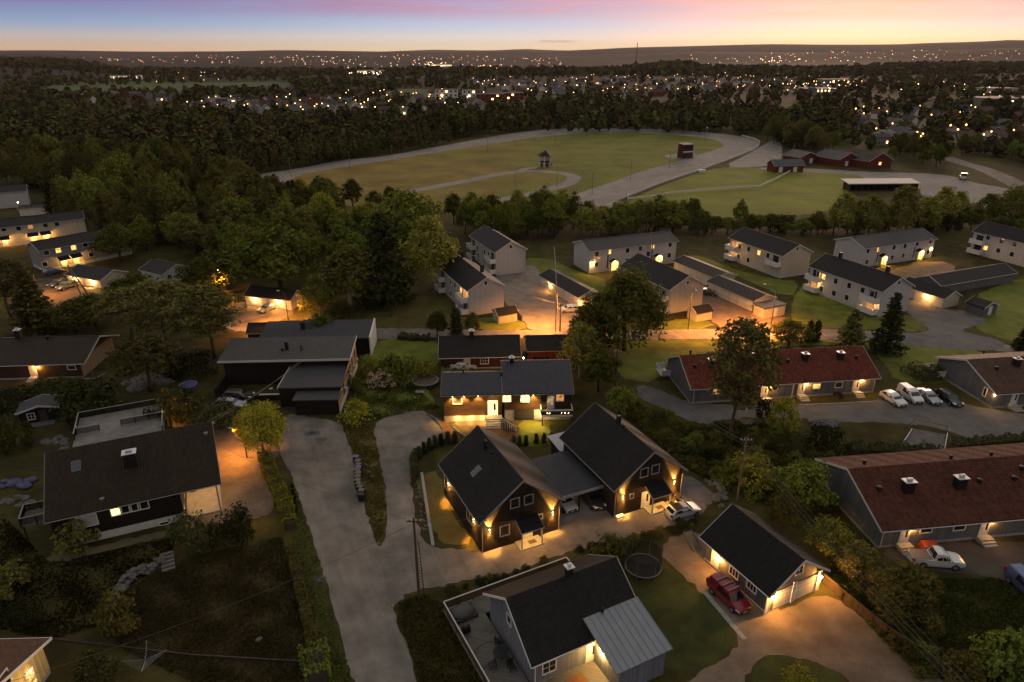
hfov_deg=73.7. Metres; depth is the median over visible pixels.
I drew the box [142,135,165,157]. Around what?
leafy tree
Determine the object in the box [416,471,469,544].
lawn
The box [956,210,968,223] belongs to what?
leafy tree
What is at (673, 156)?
gravel apron
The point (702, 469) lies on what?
grass
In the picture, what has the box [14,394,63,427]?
playhouse
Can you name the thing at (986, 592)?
grass
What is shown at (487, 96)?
apartment block
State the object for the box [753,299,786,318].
wooden store
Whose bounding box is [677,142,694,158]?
starters hut
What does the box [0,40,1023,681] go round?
ground
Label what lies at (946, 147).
leafy tree
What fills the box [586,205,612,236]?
birch tree
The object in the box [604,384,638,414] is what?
leafy tree
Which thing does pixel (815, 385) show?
window
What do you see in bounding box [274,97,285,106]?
town house
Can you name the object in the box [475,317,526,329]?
lawn
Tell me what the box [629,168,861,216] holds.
paddock
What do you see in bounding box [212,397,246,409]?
parked car
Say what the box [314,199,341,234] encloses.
leafy tree
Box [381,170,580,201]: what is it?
training track
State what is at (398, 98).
houses
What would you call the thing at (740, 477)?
utility pole
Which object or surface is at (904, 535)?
door
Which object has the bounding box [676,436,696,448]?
wild bush
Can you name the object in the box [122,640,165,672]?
clothes dryer
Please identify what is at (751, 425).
wild bush
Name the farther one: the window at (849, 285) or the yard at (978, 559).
the window at (849, 285)
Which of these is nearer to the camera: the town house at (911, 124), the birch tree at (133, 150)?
the birch tree at (133, 150)
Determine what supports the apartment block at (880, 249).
on the ground at (952, 246)
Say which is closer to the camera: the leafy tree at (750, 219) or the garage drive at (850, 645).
the garage drive at (850, 645)
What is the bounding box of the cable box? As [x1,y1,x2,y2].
[615,513,624,518]
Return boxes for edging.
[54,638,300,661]
[429,414,444,439]
[452,426,465,436]
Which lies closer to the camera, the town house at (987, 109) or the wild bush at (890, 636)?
the wild bush at (890, 636)
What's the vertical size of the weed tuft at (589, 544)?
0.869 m
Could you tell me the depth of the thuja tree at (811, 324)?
127.42 m
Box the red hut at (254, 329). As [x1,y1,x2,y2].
[245,322,266,337]
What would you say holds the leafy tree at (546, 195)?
on the ground at (952, 246)
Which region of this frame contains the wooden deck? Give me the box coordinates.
[443,557,569,681]
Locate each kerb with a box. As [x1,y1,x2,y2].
[420,472,434,546]
[703,591,746,639]
[797,400,877,405]
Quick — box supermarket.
[799,87,832,93]
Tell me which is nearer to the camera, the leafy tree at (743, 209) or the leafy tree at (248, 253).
the leafy tree at (248, 253)
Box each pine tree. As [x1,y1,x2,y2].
[0,256,33,319]
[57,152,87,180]
[83,138,105,153]
[91,287,153,338]
[102,332,182,391]
[107,277,202,340]
[160,280,246,358]
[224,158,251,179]
[249,197,266,217]
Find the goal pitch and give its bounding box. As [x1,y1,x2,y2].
[904,428,946,448]
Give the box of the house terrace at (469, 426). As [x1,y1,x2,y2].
[454,421,490,431]
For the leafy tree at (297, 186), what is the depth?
232.47 m
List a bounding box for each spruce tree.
[3,268,66,337]
[21,159,39,188]
[42,180,55,213]
[50,179,66,212]
[71,166,82,201]
[92,191,111,229]
[104,145,111,154]
[152,210,181,245]
[159,148,170,176]
[179,178,188,195]
[192,208,214,253]
[237,189,242,198]
[275,186,286,209]
[283,207,291,216]
[286,180,293,194]
[290,180,298,197]
[344,219,352,229]
[351,212,419,316]
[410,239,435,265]
[829,309,867,351]
[866,292,909,356]
[1009,328,1023,351]
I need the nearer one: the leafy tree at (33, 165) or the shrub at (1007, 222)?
the shrub at (1007, 222)
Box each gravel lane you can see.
[596,201,620,209]
[729,140,781,167]
[760,168,1008,208]
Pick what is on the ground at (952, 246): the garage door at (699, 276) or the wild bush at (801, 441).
the wild bush at (801, 441)
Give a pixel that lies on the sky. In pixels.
(75, 25)
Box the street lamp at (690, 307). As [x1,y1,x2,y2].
[688,289,697,328]
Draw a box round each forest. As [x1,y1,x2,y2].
[0,58,1023,102]
[0,85,1023,132]
[0,98,783,173]
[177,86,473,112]
[449,73,853,96]
[754,103,859,131]
[773,118,1023,158]
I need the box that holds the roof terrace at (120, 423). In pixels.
[73,398,166,446]
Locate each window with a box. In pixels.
[0,667,11,681]
[24,665,37,681]
[26,413,35,420]
[41,261,47,266]
[43,250,49,255]
[55,248,61,253]
[67,365,76,369]
[70,245,76,250]
[72,513,98,529]
[109,507,122,516]
[119,505,131,513]
[128,503,140,511]
[137,501,149,510]
[159,520,169,525]
[444,475,447,491]
[452,396,461,403]
[466,508,472,526]
[480,358,488,363]
[499,524,509,536]
[502,395,511,401]
[506,612,511,627]
[510,497,519,508]
[520,395,529,401]
[524,493,533,505]
[532,356,549,359]
[542,658,556,675]
[556,394,563,401]
[640,467,648,478]
[651,463,659,474]
[684,147,692,157]
[728,565,738,580]
[746,580,756,594]
[794,564,804,575]
[812,383,820,388]
[831,290,836,296]
[833,277,838,284]
[834,382,842,387]
[844,294,849,300]
[846,282,851,288]
[860,286,865,292]
[919,529,932,533]
[952,525,966,530]
[982,386,987,396]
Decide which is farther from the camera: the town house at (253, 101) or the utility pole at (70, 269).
the town house at (253, 101)
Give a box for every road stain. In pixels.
[304,431,320,435]
[313,575,327,581]
[315,437,326,440]
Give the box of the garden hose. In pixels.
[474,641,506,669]
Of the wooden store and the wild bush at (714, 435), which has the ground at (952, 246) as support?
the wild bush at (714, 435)
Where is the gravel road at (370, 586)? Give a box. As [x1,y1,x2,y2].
[279,410,706,681]
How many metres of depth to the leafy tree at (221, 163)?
255.16 m
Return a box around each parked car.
[42,267,63,275]
[46,278,67,287]
[55,280,78,290]
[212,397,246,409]
[222,388,255,400]
[256,303,275,312]
[449,362,476,370]
[559,304,578,312]
[560,497,577,513]
[580,490,606,510]
[663,500,701,521]
[703,288,716,296]
[706,571,751,614]
[879,389,907,406]
[896,382,923,403]
[905,545,965,570]
[916,387,942,404]
[934,388,963,406]
[1003,563,1023,593]
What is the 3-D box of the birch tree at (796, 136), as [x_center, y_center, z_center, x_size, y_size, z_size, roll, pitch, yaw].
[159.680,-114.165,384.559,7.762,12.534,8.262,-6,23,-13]
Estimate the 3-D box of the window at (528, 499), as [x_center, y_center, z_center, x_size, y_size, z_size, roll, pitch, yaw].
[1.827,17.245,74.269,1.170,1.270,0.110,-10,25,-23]
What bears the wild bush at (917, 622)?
on the ground at (952, 246)
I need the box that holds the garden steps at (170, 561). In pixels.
[160,550,175,571]
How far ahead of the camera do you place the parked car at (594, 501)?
81.39 m
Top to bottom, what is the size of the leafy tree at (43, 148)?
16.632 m
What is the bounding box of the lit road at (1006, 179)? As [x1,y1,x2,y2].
[945,157,1023,189]
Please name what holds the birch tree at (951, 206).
on the ground at (952, 246)
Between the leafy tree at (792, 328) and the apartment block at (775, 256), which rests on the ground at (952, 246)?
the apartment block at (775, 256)
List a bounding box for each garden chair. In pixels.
[488,655,496,670]
[494,636,502,645]
[507,657,515,672]
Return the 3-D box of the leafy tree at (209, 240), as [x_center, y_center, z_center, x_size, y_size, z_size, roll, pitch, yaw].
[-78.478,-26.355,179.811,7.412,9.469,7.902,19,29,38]
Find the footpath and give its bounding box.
[46,529,174,560]
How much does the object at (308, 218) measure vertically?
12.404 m
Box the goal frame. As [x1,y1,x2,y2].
[904,419,947,438]
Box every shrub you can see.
[0,383,38,417]
[0,413,35,456]
[0,558,32,602]
[8,380,73,410]
[48,375,127,429]
[49,516,100,556]
[68,648,124,681]
[86,587,140,636]
[142,385,203,427]
[156,348,219,380]
[165,502,219,555]
[175,385,203,409]
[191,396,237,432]
[206,501,255,550]
[336,397,374,427]
[347,375,363,391]
[355,353,384,378]
[366,369,396,388]
[373,351,409,382]
[393,350,421,388]
[417,358,437,377]
[439,405,443,417]
[588,532,639,559]
[690,215,709,233]
[717,458,744,487]
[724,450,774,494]
[754,397,775,417]
[765,396,801,430]
[768,217,788,231]
[778,214,797,231]
[780,660,816,681]
[797,216,809,232]
[805,422,846,455]
[852,225,865,233]
[899,360,943,381]
[908,213,935,231]
[931,211,955,231]
[938,649,995,681]
[943,213,965,230]
[959,629,1023,679]
[985,626,1023,681]
[991,209,1009,218]
[999,218,1017,226]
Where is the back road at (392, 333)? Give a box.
[224,322,1020,351]
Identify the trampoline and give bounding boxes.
[412,374,438,388]
[625,540,662,581]
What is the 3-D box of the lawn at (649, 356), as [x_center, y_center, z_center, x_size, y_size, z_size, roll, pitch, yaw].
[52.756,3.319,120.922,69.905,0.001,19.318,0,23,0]
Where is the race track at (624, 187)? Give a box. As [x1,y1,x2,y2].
[261,128,759,210]
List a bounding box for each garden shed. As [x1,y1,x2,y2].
[491,305,518,323]
[547,432,563,453]
[686,303,713,321]
[965,296,999,316]
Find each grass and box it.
[0,514,174,636]
[398,594,482,681]
[627,402,848,511]
[826,546,959,679]
[908,576,1023,681]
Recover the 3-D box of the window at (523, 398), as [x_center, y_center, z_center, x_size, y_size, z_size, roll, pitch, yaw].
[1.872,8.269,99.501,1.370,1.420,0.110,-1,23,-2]
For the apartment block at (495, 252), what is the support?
on the ground at (952, 246)
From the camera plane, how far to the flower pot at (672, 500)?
81.87 m
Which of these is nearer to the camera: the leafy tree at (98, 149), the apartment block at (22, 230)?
the apartment block at (22, 230)
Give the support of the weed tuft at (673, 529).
on the ground at (952, 246)
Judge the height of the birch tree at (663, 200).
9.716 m
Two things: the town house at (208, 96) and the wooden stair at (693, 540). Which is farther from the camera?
the town house at (208, 96)
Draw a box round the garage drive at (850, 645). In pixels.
[663,532,942,681]
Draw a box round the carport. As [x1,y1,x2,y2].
[530,450,603,511]
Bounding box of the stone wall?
[104,554,167,635]
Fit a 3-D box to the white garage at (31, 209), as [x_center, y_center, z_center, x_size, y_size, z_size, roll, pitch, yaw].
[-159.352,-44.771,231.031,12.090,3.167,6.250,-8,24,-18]
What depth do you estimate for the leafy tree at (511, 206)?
203.65 m
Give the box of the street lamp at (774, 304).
[763,284,776,330]
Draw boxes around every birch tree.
[1,150,15,181]
[57,188,76,211]
[98,149,113,168]
[103,187,125,225]
[123,152,134,161]
[128,141,140,159]
[158,208,174,225]
[170,145,193,165]
[202,163,224,179]
[220,212,242,225]
[224,185,239,200]
[284,188,296,201]
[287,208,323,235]
[295,273,335,315]
[314,240,383,304]
[399,214,460,288]
[516,200,524,209]
[526,190,545,209]
[545,189,575,210]
[555,321,600,378]
[566,206,588,233]
[566,293,623,349]
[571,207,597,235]
[582,200,595,211]
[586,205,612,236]
[595,208,620,234]
[607,201,635,232]
[621,215,639,234]
[630,202,653,233]
[648,203,675,231]
[659,197,671,205]
[662,212,679,231]
[684,197,709,215]
[692,209,707,223]
[780,120,797,144]
[787,127,802,148]
[817,132,833,148]
[824,191,861,237]
[844,199,871,233]
[852,193,889,234]
[879,184,927,230]
[902,195,949,227]
[903,136,921,159]
[911,132,920,140]
[933,186,966,227]
[954,191,976,221]
[970,132,986,150]
[971,193,1011,216]
[990,183,1023,215]
[1011,197,1023,215]
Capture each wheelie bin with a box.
[352,454,358,461]
[357,492,364,501]
[358,488,364,495]
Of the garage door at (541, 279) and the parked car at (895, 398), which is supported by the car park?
the parked car at (895, 398)
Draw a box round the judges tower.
[538,150,552,167]
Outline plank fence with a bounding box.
[822,574,969,681]
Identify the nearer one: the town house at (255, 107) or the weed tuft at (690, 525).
the weed tuft at (690, 525)
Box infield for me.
[291,133,722,213]
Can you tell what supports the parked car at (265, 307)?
on the garage yard at (251, 314)
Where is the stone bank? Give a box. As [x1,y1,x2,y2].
[415,485,427,529]
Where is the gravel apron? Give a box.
[665,153,695,158]
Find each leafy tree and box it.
[0,151,13,184]
[3,137,23,160]
[17,143,47,188]
[18,149,47,192]
[22,133,52,154]
[27,137,48,154]
[36,154,68,182]
[36,296,104,332]
[42,135,62,149]
[48,141,55,154]
[50,174,74,202]
[52,146,71,158]
[54,152,72,190]
[62,292,115,326]
[66,168,97,219]
[72,165,91,182]
[75,195,93,227]
[79,175,108,207]
[84,134,103,157]
[84,162,96,173]
[86,222,144,261]
[90,161,104,182]
[94,153,136,191]
[96,191,115,216]
[100,273,152,300]
[105,148,136,176]
[105,178,128,194]
[109,154,131,180]
[114,184,136,206]
[116,203,152,245]
[118,176,143,191]
[124,212,157,249]
[131,153,160,184]
[134,143,162,169]
[137,146,162,183]
[140,193,159,223]
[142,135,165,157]
[147,184,173,205]
[153,176,190,212]
[155,170,178,204]
[158,145,181,170]
[159,210,187,248]
[165,213,207,255]
[169,168,190,183]
[169,171,189,190]
[170,246,258,290]
[172,149,193,175]
[172,204,196,241]
[174,198,190,211]
[186,170,206,194]
[193,192,205,209]
[194,182,214,197]
[195,224,219,249]
[203,164,224,180]
[204,202,239,228]
[210,155,234,176]
[210,184,237,202]
[212,214,236,249]
[217,221,324,288]
[219,194,240,213]
[219,223,238,254]
[220,180,237,195]
[221,195,257,221]
[223,177,247,194]
[226,221,250,259]
[227,211,263,236]
[230,226,269,257]
[232,399,289,452]
[236,168,261,195]
[239,197,260,222]
[257,175,297,192]
[270,191,290,204]
[270,212,302,237]
[271,196,295,215]
[281,183,302,196]
[288,195,311,212]
[292,202,322,231]
[292,216,321,257]
[294,178,310,194]
[299,187,315,207]
[303,312,334,327]
[308,191,339,209]
[309,175,322,190]
[310,176,338,203]
[312,202,336,239]
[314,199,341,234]
[315,177,340,195]
[321,217,365,258]
[326,207,357,234]
[327,299,353,319]
[329,191,345,209]
[335,230,368,254]
[338,178,363,209]
[349,222,371,244]
[350,208,368,229]
[350,211,373,243]
[352,203,373,220]
[361,186,446,255]
[362,200,377,214]
[364,190,381,207]
[379,186,394,202]
[380,215,417,262]
[390,189,409,206]
[426,309,447,336]
[442,191,460,221]
[453,200,474,234]
[456,190,478,206]
[464,311,480,329]
[465,195,477,227]
[466,197,480,231]
[470,195,492,224]
[471,210,490,230]
[482,194,506,211]
[487,204,506,229]
[489,208,510,233]
[502,200,509,208]
[502,201,517,215]
[506,188,528,208]
[506,209,518,235]
[506,210,527,239]
[516,199,536,235]
[525,205,549,237]
[536,198,566,237]
[538,183,554,204]
[545,208,566,237]
[553,193,570,220]
[556,204,571,232]
[562,189,582,228]
[581,343,623,391]
[589,261,670,353]
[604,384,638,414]
[609,206,631,235]
[618,200,632,214]
[627,202,647,230]
[641,199,674,229]
[641,201,657,232]
[650,193,667,202]
[655,201,693,231]
[679,197,688,207]
[681,210,698,230]
[697,316,785,436]
[704,215,724,233]
[722,217,737,233]
[730,218,750,229]
[732,198,748,218]
[743,215,761,229]
[752,214,771,231]
[757,214,784,231]
[760,121,771,140]
[765,318,816,345]
[766,458,839,510]
[767,488,800,532]
[768,115,782,139]
[769,122,781,142]
[780,222,794,233]
[782,130,792,147]
[792,218,815,233]
[799,120,812,143]
[799,125,809,146]
[803,513,855,556]
[804,126,820,151]
[806,215,817,231]
[808,217,829,233]
[809,125,824,149]
[809,210,828,229]
[827,217,846,233]
[829,131,842,149]
[835,538,880,582]
[866,558,945,634]
[872,221,889,231]
[883,215,894,231]
[887,146,898,157]
[890,141,903,156]
[892,132,911,154]
[912,135,931,151]
[918,147,929,163]
[926,143,949,166]
[927,139,936,151]
[930,127,949,146]
[933,141,952,163]
[956,132,974,153]
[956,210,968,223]
[962,212,982,228]
[1004,139,1021,159]
[1007,130,1023,140]
[1008,218,1023,228]
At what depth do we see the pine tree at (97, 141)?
303.21 m
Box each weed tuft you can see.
[444,583,460,597]
[474,574,488,586]
[482,571,493,584]
[492,573,500,579]
[501,572,508,578]
[513,568,521,574]
[522,563,530,570]
[537,555,547,563]
[573,544,583,553]
[586,541,599,551]
[628,532,641,542]
[639,531,647,537]
[647,530,656,538]
[654,526,666,537]
[666,523,679,532]
[675,517,688,528]
[686,522,696,528]
[688,517,697,525]
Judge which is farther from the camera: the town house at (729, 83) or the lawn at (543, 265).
the town house at (729, 83)
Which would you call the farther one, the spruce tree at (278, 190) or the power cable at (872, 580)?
the spruce tree at (278, 190)
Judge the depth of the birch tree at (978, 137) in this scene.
374.87 m
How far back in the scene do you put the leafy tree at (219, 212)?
187.17 m
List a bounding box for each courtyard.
[495,265,579,331]
[702,284,784,330]
[890,261,955,278]
[899,300,1004,350]
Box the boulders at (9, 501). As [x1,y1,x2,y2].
[0,494,35,509]
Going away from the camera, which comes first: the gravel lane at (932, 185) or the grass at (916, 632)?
the grass at (916, 632)
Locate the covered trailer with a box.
[918,539,938,548]
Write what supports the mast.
on the courtyard at (536, 313)
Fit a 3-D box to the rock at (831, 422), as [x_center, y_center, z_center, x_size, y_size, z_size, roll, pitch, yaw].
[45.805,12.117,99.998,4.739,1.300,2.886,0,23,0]
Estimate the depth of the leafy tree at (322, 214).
190.56 m
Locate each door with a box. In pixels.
[2,240,8,246]
[28,366,37,375]
[38,409,48,421]
[61,261,67,266]
[73,258,79,264]
[75,277,84,285]
[84,279,92,286]
[92,280,101,287]
[245,296,256,305]
[257,298,267,306]
[268,299,279,308]
[280,300,290,309]
[488,400,497,414]
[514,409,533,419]
[523,532,532,538]
[540,277,543,286]
[544,280,548,289]
[547,396,553,408]
[549,282,553,291]
[558,288,562,297]
[563,291,567,300]
[568,294,572,303]
[574,296,578,304]
[585,642,594,663]
[611,261,615,269]
[641,491,649,507]
[674,262,678,269]
[679,265,684,272]
[685,267,690,274]
[691,269,696,277]
[696,272,702,280]
[702,274,708,284]
[708,283,714,290]
[710,550,719,569]
[715,286,721,296]
[722,289,729,300]
[729,292,736,303]
[737,296,744,307]
[745,299,752,310]
[760,386,767,396]
[772,585,792,610]
[773,255,778,262]
[773,307,777,316]
[794,574,817,599]
[797,384,804,393]
[811,281,817,287]
[813,269,819,277]
[852,380,860,390]
[866,302,873,309]
[869,289,876,298]
[898,530,910,542]
[913,290,927,302]
[927,295,943,307]
[974,244,980,250]
[976,235,983,240]
[978,523,990,535]
[987,306,992,314]
[1009,394,1018,404]
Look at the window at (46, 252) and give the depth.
168.58 m
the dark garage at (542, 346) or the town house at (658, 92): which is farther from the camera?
the town house at (658, 92)
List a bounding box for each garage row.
[64,264,128,288]
[243,285,304,309]
[538,268,597,305]
[672,255,736,284]
[706,275,777,311]
[906,276,962,307]
[914,263,1017,291]
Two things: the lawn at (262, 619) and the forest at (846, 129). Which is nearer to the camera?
the lawn at (262, 619)
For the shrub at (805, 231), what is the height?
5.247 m
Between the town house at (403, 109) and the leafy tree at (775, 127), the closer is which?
the leafy tree at (775, 127)
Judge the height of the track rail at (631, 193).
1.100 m
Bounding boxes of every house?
[0,328,119,382]
[0,637,51,681]
[18,421,221,547]
[129,92,143,100]
[138,259,191,283]
[145,91,152,98]
[155,93,166,100]
[197,100,210,107]
[203,94,214,100]
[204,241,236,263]
[214,335,357,414]
[215,98,227,104]
[220,100,235,105]
[227,101,235,107]
[228,94,240,97]
[236,98,244,104]
[241,99,250,108]
[247,98,259,105]
[249,104,259,112]
[259,99,271,107]
[259,318,376,355]
[260,103,273,109]
[264,95,274,99]
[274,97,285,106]
[285,104,300,111]
[286,91,296,99]
[292,100,302,105]
[298,97,309,102]
[301,102,311,111]
[306,99,319,107]
[307,93,320,99]
[319,102,327,107]
[320,100,334,103]
[326,94,337,100]
[328,103,344,108]
[340,96,352,104]
[349,99,358,106]
[356,102,366,107]
[372,101,387,109]
[378,105,394,113]
[380,94,392,98]
[399,106,408,114]
[409,96,416,102]
[412,93,423,98]
[427,90,434,96]
[429,100,443,106]
[438,328,523,368]
[438,425,565,552]
[440,355,573,428]
[466,97,477,103]
[474,98,485,104]
[475,101,485,109]
[483,554,672,681]
[502,84,509,89]
[515,88,525,91]
[518,81,526,85]
[529,82,539,86]
[536,85,544,90]
[543,89,552,94]
[551,88,563,93]
[559,402,687,517]
[573,81,582,85]
[606,90,618,96]
[630,80,638,84]
[631,89,640,96]
[639,88,647,95]
[640,84,650,90]
[652,88,664,95]
[656,342,880,403]
[661,84,670,89]
[701,85,713,90]
[706,81,715,85]
[723,81,732,86]
[744,83,750,89]
[749,85,759,91]
[758,78,767,82]
[786,85,797,90]
[789,86,798,92]
[807,87,816,94]
[807,443,1023,555]
[854,119,870,129]
[857,111,866,116]
[865,131,890,145]
[871,108,888,118]
[871,128,895,135]
[884,116,903,125]
[888,124,909,133]
[890,120,916,126]
[899,114,918,125]
[899,128,924,135]
[901,107,919,116]
[917,115,937,127]
[925,350,1023,411]
[931,108,941,114]
[934,131,957,145]
[939,126,959,131]
[956,128,975,138]
[961,105,971,114]
[979,105,993,113]
[981,128,1007,137]
[982,124,1008,131]
[998,117,1013,123]
[1011,110,1023,122]
[1015,125,1023,131]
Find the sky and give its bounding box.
[0,0,1023,51]
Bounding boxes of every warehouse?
[959,96,1023,106]
[974,87,1019,95]
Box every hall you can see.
[109,75,142,79]
[209,97,236,102]
[357,70,383,74]
[431,64,451,66]
[817,79,862,83]
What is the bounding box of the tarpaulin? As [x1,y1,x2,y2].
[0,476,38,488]
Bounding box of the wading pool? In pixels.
[179,380,196,389]
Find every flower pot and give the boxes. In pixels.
[667,494,675,503]
[674,491,684,501]
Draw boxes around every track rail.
[628,135,759,194]
[628,185,757,198]
[758,170,790,187]
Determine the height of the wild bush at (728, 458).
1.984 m
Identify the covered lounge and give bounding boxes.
[450,603,477,623]
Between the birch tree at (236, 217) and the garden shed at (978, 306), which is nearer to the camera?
the garden shed at (978, 306)
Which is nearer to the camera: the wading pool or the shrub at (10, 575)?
the shrub at (10, 575)
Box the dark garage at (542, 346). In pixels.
[523,334,594,361]
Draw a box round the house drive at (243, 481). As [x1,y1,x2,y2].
[164,422,279,527]
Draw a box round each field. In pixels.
[43,81,288,93]
[381,89,432,98]
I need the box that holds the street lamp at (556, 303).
[543,282,556,331]
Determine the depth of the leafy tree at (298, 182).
235.71 m
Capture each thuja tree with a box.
[416,446,423,459]
[421,441,428,455]
[426,437,432,451]
[431,434,438,448]
[437,433,445,446]
[444,431,450,444]
[447,305,464,335]
[450,431,459,444]
[512,435,516,443]
[516,435,522,446]
[522,434,529,445]
[533,433,539,444]
[541,433,547,443]
[803,319,815,342]
[813,319,822,342]
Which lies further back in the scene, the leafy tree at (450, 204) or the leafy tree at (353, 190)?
the leafy tree at (353, 190)
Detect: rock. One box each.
[39,435,71,449]
[728,418,753,423]
[807,418,840,427]
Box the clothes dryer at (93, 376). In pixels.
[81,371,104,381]
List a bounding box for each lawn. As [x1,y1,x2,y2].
[117,549,306,681]
[354,339,439,418]
[364,290,466,327]
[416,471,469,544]
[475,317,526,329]
[517,420,550,445]
[525,258,606,291]
[613,339,986,383]
[619,543,732,670]
[658,319,713,329]
[690,255,797,294]
[752,655,847,681]
[791,286,927,331]
[975,279,1023,340]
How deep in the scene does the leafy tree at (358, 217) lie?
192.06 m
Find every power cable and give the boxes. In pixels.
[9,524,411,681]
[207,356,307,421]
[219,445,410,520]
[418,516,479,521]
[619,356,740,439]
[623,362,739,442]
[628,358,749,439]
[632,364,733,434]
[741,443,949,681]
[742,441,957,681]
[751,444,958,676]
[753,443,968,678]
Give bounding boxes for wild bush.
[626,409,646,419]
[647,411,666,425]
[650,405,661,413]
[652,429,673,441]
[653,421,670,430]
[657,426,673,435]
[660,407,674,420]
[665,417,678,428]
[667,436,685,446]
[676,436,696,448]
[679,419,700,432]
[680,444,697,453]
[688,430,704,443]
[707,429,723,442]
[707,458,722,471]
[708,420,727,431]
[708,465,728,480]
[711,441,721,448]
[720,456,733,465]
[721,477,735,485]
[724,419,746,432]
[732,439,743,447]
[734,482,746,489]
[743,484,764,503]
[745,425,761,435]
[745,445,766,458]
[749,421,762,429]
[756,438,774,446]
[758,457,775,467]
[758,486,772,497]
[763,450,777,462]
[764,441,783,455]
[767,422,783,434]
[767,492,780,502]
[773,457,794,471]
[785,434,807,450]
[787,450,803,462]
[803,450,820,461]
[812,500,825,514]
[821,450,836,457]
[825,494,839,513]
[830,566,841,574]
[830,573,844,585]
[843,438,853,447]
[847,580,872,595]
[856,594,875,610]
[860,574,882,587]
[864,566,883,575]
[871,611,894,630]
[877,629,902,644]
[889,637,925,663]
[909,638,940,664]
[910,663,930,680]
[914,614,936,630]
[934,646,949,658]
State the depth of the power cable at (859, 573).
60.72 m
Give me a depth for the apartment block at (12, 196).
239.62 m
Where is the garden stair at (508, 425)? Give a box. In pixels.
[502,418,518,431]
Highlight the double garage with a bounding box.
[699,504,830,614]
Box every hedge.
[33,375,108,406]
[257,446,298,529]
[285,540,318,647]
[297,637,333,681]
[397,332,430,341]
[409,448,418,480]
[440,365,470,374]
[849,438,945,455]
[951,431,1023,447]
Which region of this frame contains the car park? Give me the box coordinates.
[636,385,1023,438]
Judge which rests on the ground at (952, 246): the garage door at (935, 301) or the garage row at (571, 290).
the garage row at (571, 290)
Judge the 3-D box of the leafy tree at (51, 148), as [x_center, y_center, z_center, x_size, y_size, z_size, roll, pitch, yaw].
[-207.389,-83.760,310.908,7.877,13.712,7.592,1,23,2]
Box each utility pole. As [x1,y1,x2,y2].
[61,265,88,294]
[406,517,424,598]
[557,303,563,331]
[613,349,621,385]
[736,437,751,500]
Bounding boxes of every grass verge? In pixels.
[290,478,351,681]
[346,422,386,543]
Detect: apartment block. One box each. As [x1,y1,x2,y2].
[0,184,30,208]
[0,210,86,248]
[25,226,131,270]
[434,89,457,100]
[435,251,506,314]
[462,89,475,97]
[466,223,527,275]
[476,93,504,100]
[500,92,523,99]
[572,231,678,272]
[619,253,706,313]
[724,227,813,277]
[803,252,915,316]
[833,228,937,265]
[966,221,1023,266]
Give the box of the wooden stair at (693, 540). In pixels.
[683,529,701,551]
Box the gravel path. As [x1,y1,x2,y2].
[517,167,538,170]
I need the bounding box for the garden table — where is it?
[493,645,508,657]
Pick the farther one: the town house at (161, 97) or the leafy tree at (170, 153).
the town house at (161, 97)
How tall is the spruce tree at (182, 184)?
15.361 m
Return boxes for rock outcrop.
[121,373,175,392]
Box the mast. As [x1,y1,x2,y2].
[554,247,558,322]
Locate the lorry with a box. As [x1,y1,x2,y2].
[959,172,967,179]
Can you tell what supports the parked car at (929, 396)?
on the car park
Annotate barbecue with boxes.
[461,623,470,634]
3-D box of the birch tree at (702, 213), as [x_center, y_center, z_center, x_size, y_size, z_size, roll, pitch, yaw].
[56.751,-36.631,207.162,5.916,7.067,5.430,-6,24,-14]
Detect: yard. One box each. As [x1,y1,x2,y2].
[33,278,100,305]
[224,301,294,326]
[545,496,608,533]
[680,476,712,504]
[884,541,1023,580]
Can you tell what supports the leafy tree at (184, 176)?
on the ground at (952, 246)
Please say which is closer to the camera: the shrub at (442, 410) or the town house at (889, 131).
the shrub at (442, 410)
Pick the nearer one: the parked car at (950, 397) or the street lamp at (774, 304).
the parked car at (950, 397)
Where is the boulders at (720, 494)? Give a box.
[704,479,727,507]
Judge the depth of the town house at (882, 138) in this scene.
401.85 m
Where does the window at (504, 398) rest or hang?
in the blue tiled house at (536, 389)
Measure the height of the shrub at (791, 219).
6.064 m
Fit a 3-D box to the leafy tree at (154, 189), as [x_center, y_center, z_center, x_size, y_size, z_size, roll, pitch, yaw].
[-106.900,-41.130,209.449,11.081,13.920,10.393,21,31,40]
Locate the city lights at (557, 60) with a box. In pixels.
[83,51,1008,89]
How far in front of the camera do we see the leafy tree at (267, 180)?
222.63 m
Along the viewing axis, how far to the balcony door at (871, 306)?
141.70 m
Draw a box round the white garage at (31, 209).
[17,204,54,215]
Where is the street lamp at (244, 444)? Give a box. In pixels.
[228,427,247,457]
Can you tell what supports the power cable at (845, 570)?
attached to the utility pole at (740, 477)
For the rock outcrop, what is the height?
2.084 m
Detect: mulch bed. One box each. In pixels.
[427,413,460,437]
[488,421,519,439]
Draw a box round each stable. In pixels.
[766,159,805,172]
[782,149,818,163]
[816,149,856,166]
[841,178,920,190]
[851,149,893,168]
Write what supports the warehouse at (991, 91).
on the ground at (952, 246)
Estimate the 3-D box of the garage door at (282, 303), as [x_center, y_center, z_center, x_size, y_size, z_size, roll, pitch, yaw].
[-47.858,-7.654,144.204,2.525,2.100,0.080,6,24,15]

